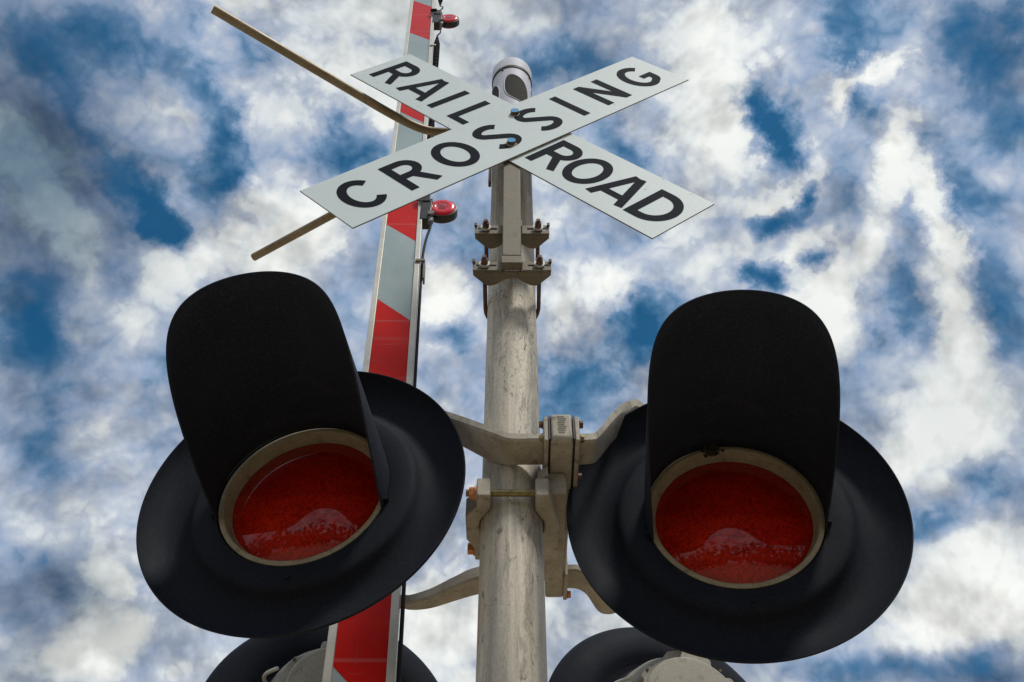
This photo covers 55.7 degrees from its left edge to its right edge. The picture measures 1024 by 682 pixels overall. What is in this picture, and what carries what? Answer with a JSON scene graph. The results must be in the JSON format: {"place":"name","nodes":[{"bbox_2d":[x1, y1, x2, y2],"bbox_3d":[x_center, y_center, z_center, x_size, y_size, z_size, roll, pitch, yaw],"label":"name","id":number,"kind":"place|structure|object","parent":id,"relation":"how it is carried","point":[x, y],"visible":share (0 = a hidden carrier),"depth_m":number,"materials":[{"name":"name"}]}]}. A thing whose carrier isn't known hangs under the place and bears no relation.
{"place":"outdoors","nodes":[
{"label":"outdoors","id":0,"kind":"place"},
{"bbox_2d":[0,0,1023,681],"label":"sky","id":1,"kind":"structure","parent":0,"point":[860,163],"materials":[{"name":"blue"}]},
{"label":"ground","id":2,"kind":"structure","parent":0,"visible":0},
{"bbox_2d":[476,163,547,681],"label":"signal mast","id":3,"kind":"object","parent":2,"relation":"on","point":[511,636],"visible":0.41,"depth_m":1.74,"materials":[{"name":"metal"}]},
{"bbox_2d":[211,5,491,260],"bbox_3d":[-0.406,-0.511,2.875,0.941,0.342,0.866,0,-51,0],"label":"gate arm guide","id":4,"kind":"object","parent":3,"relation":"attached to","point":[283,50],"visible":0.4,"depth_m":2.88,"materials":[{"name":"brown metal"}]},
{"bbox_2d":[300,54,713,318],"bbox_3d":[0.002,-0.468,2.684,1.058,1.154,0.228,0,-51,0],"label":"crossbuck sign","id":5,"kind":"object","parent":3,"relation":"attached to","point":[535,136],"visible":0.88,"depth_m":2.52,"materials":[{"name":"metal"}]},
{"bbox_2d":[492,57,531,103],"bbox_3d":[-0.001,-0.782,3.142,0.134,0.404,0.134,0,-51,0],"label":"crossing bell","id":6,"kind":"object","parent":3,"relation":"attached to","point":[511,80],"visible":0.48,"depth_m":3.14,"materials":[{"name":"white metal"}]},
{"bbox_2d":[400,399,681,653],"bbox_3d":[0.007,0.426,2.064,0.775,0.340,0.781,0,-51,0],"label":"light crossarm","id":7,"kind":"object","parent":3,"relation":"attached to","point":[560,449],"visible":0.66,"depth_m":1.80,"materials":[{"name":"metal"}]},
{"bbox_2d":[136,271,465,638],"bbox_3d":[-0.402,0.195,1.716,0.612,0.612,0.572,-6,-48,5],"label":"signal light","id":8,"kind":"object","parent":7,"relation":"attached to","point":[308,477],"visible":1,"depth_m":1.75,"materials":[{"name":"black paint"}]},
{"bbox_2d":[206,626,437,681],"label":"signal light","id":9,"kind":"object","parent":7,"relation":"attached to","point":[298,658],"visible":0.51,"depth_m":2.29,"materials":[{"name":"black paint"}]},
{"bbox_2d":[549,627,745,681],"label":"signal light","id":10,"kind":"object","parent":7,"relation":"attached to","point":[628,654],"visible":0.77,"depth_m":2.32,"materials":[{"name":"black paint"}]},
{"bbox_2d":[566,289,913,663],"bbox_3d":[0.394,0.230,1.696,0.612,0.612,0.570,-5,-48,4],"label":"signal light","id":11,"kind":"object","parent":7,"relation":"attached to","point":[737,494],"visible":0.99,"depth_m":1.72,"materials":[{"name":"black paint"}]},
{"bbox_3d":[-0.270,2.293,0.428,0.500,0.950,0.612,0,-51,0],"label":"gate mechanism","id":12,"kind":"object","parent":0,"visible":0},
{"bbox_2d":[322,0,458,681],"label":"crossing gate","id":13,"kind":"structure","parent":12,"relation":"attached to","point":[365,646],"depth_m":2.93,"materials":[{"name":"metal"}]}
]}

